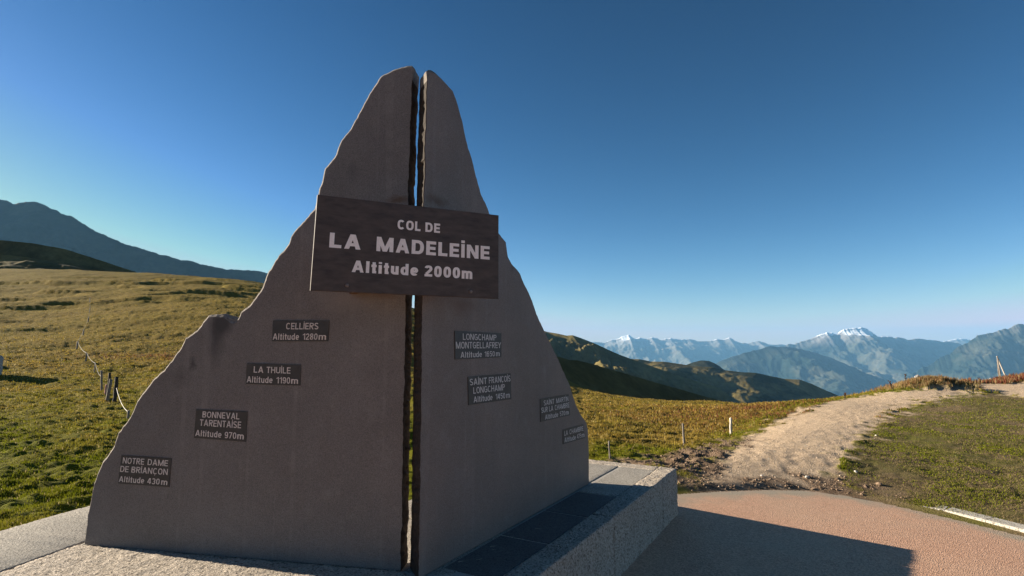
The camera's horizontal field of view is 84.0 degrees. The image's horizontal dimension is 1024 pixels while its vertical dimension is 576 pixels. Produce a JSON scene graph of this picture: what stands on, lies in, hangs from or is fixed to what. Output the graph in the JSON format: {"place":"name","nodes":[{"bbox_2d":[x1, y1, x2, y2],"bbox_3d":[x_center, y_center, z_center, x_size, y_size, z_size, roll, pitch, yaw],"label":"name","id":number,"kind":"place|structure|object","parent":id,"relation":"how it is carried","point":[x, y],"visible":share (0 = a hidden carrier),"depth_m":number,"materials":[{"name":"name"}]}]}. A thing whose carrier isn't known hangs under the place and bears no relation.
{"place":"outdoors","nodes":[
{"label":"outdoors","id":0,"kind":"place"},
{"bbox_2d":[0,254,92,270],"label":"sunny spur","id":1,"kind":"structure","parent":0,"point":[12,262],"depth_m":203.82,"materials":[{"name":"green plant"}]},
{"bbox_2d":[0,240,136,272],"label":"dark hill","id":2,"kind":"structure","parent":0,"point":[46,253],"depth_m":254.09,"materials":[{"name":"green plant"}]},
{"bbox_2d":[0,200,267,282],"bbox_3d":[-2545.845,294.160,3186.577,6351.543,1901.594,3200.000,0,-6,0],"label":"mountain","id":3,"kind":"structure","parent":0,"point":[35,223],"depth_m":2984.08,"materials":[{"name":"stone"}]},
{"bbox_2d":[0,269,1023,527],"bbox_3d":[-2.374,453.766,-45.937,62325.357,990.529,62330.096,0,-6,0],"label":"ground","id":4,"kind":"structure","parent":0,"point":[212,293],"depth_m":29.60,"materials":[{"name":"green plant"}]},
{"bbox_2d":[0,355,3,374],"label":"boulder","id":5,"kind":"object","parent":4,"relation":"on","point":[1,362],"visible":0.88,"depth_m":24.00,"materials":[{"name":"grey stone"}]},
{"bbox_2d":[0,353,173,530],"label":"meadow grass","id":6,"kind":"structure","parent":4,"relation":"on","point":[46,494],"depth_m":9.44,"materials":[{"name":"green plant"}]},
{"bbox_2d":[76,299,129,418],"bbox_3d":[-33.840,2.229,45.320,1.123,8.461,81.639,4,-7,-37],"label":"pasture fence","id":7,"kind":"object","parent":4,"relation":"on","point":[107,391],"visible":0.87,"depth_m":17.05,"materials":[{"name":"brown wood"}]},
{"bbox_2d":[0,277,262,411],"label":"meadow grass","id":8,"kind":"structure","parent":4,"relation":"on","point":[98,400],"depth_m":30.11,"materials":[{"name":"green plant"}]},
{"bbox_2d":[0,459,677,575],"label":"granite plinth","id":9,"kind":"structure","parent":4,"relation":"on","point":[612,518],"depth_m":3.95,"materials":[{"name":"grey stone"}]},
{"bbox_2d":[84,66,588,575],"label":"stone monument","id":10,"kind":"object","parent":9,"relation":"on","point":[272,422],"visible":1,"depth_m":3.70,"materials":[{"name":"stone"}]},
{"bbox_2d":[608,441,610,458],"bbox_3d":[1.517,2.561,8.842,0.043,0.371,0.033,0,-6,0],"label":"marker stake","id":11,"kind":"object","parent":4,"relation":"on","point":[609,449],"visible":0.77,"depth_m":8.83,"materials":[{"name":"grey wood"}]},
{"bbox_2d":[682,423,684,443],"bbox_3d":[3.409,2.954,11.293,0.057,0.542,0.045,0,-6,0],"label":"marker stake","id":12,"kind":"object","parent":4,"relation":"on","point":[683,435],"visible":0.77,"depth_m":11.29,"materials":[{"name":"grey wood"}]},
{"bbox_2d":[583,388,850,486],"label":"meadow grass","id":13,"kind":"structure","parent":4,"relation":"on","point":[705,426],"depth_m":15.92,"materials":[{"name":"green plant"}]},
{"bbox_2d":[729,417,732,432],"bbox_3d":[5.303,3.393,13.781,0.068,0.520,0.072,-5,-7,38],"label":"marker stake","id":14,"kind":"object","parent":4,"relation":"on","point":[730,425],"visible":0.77,"depth_m":13.77,"materials":[{"name":"paint"}]},
{"bbox_2d":[608,438,907,500],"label":"soil clods","id":15,"kind":"object","parent":4,"relation":"on","point":[731,486],"visible":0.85,"depth_m":8.36,"materials":[{"name":"brown soil"}]},
{"bbox_2d":[769,375,1023,425],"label":"crest grass","id":16,"kind":"structure","parent":4,"relation":"on","point":[821,401],"depth_m":20.31,"materials":[{"name":"brown plant"}]},
{"bbox_2d":[846,374,1000,394],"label":"russet grass","id":17,"kind":"structure","parent":4,"relation":"on","point":[927,378],"depth_m":25.28,"materials":[{"name":"brown plant"}]},
{"bbox_2d":[960,372,1023,384],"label":"russet grass","id":18,"kind":"structure","parent":4,"relation":"on","point":[1008,379],"depth_m":31.86,"materials":[{"name":"brown plant"}]},
{"bbox_2d":[996,356,1005,376],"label":"pole frame","id":19,"kind":"object","parent":4,"relation":"on","point":[998,368],"visible":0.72,"depth_m":43.55,"materials":[{"name":"grey wood"}]},
{"bbox_2d":[0,0,1023,344],"label":"sky","id":20,"kind":"structure","parent":0,"point":[772,172],"materials":[{"name":"blue"}]},
{"bbox_2d":[557,357,717,400],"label":"shaded slope","id":21,"kind":"structure","parent":0,"point":[594,377],"depth_m":136.30,"materials":[{"name":"green plant"}]},
{"bbox_2d":[544,331,734,402],"bbox_3d":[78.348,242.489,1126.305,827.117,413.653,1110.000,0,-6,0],"label":"green hill","id":22,"kind":"structure","parent":0,"point":[570,347],"depth_m":1016.04,"materials":[{"name":"green plant"}]},
{"bbox_2d":[687,360,723,369],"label":"knoll","id":23,"kind":"structure","parent":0,"point":[701,363],"depth_m":2059.60,"materials":[{"name":"green plant"}]},
{"bbox_2d":[633,359,837,403],"bbox_3d":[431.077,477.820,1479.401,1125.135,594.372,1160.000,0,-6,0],"label":"long hill","id":24,"kind":"structure","parent":0,"point":[742,387],"depth_m":1402.27,"materials":[{"name":"green plant"}]},
{"bbox_2d":[592,335,970,364],"bbox_3d":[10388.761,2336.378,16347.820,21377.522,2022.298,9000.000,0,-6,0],"label":"mountains","id":25,"kind":"structure","parent":0,"point":[681,351],"depth_m":16807.30,"materials":[{"name":"stone"}]},
{"bbox_2d":[716,346,888,395],"bbox_3d":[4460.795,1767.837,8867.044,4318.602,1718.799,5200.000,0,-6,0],"label":"forested mountain","id":26,"kind":"structure","parent":0,"point":[832,375],"depth_m":8566.11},
{"bbox_2d":[621,490,1023,575],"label":"road","id":27,"kind":"structure","parent":0,"point":[768,533],"depth_m":5.68,"materials":[{"name":"pink asphalt"}]},
{"bbox_2d":[702,381,1023,494],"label":"path","id":28,"kind":"structure","parent":0,"point":[865,404],"depth_m":10.54,"materials":[{"name":"beige gravel"}]},
{"bbox_2d":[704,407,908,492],"bbox_3d":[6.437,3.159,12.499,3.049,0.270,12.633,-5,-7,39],"label":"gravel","id":29,"kind":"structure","parent":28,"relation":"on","point":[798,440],"depth_m":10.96,"materials":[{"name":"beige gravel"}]},
{"bbox_2d":[784,327,960,383],"bbox_3d":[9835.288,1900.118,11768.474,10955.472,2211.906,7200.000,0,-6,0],"label":"snow mountain","id":30,"kind":"structure","parent":0,"point":[887,358],"depth_m":11893.06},
{"bbox_2d":[840,393,1023,535],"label":"lawn ground","id":31,"kind":"structure","parent":0,"point":[886,468],"depth_m":9.53,"materials":[{"name":"green plant"}]},
{"bbox_2d":[923,505,1023,532],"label":"kerb","id":32,"kind":"structure","parent":31,"relation":"on","point":[1003,523],"depth_m":6.76,"materials":[{"name":"white concrete"}]},
{"bbox_2d":[904,324,1023,380],"bbox_3d":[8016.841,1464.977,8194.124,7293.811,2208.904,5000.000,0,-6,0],"label":"rocky mountain","id":33,"kind":"structure","parent":0,"point":[975,358],"depth_m":7865.51,"materials":[{"name":"grey stone"}]}
]}

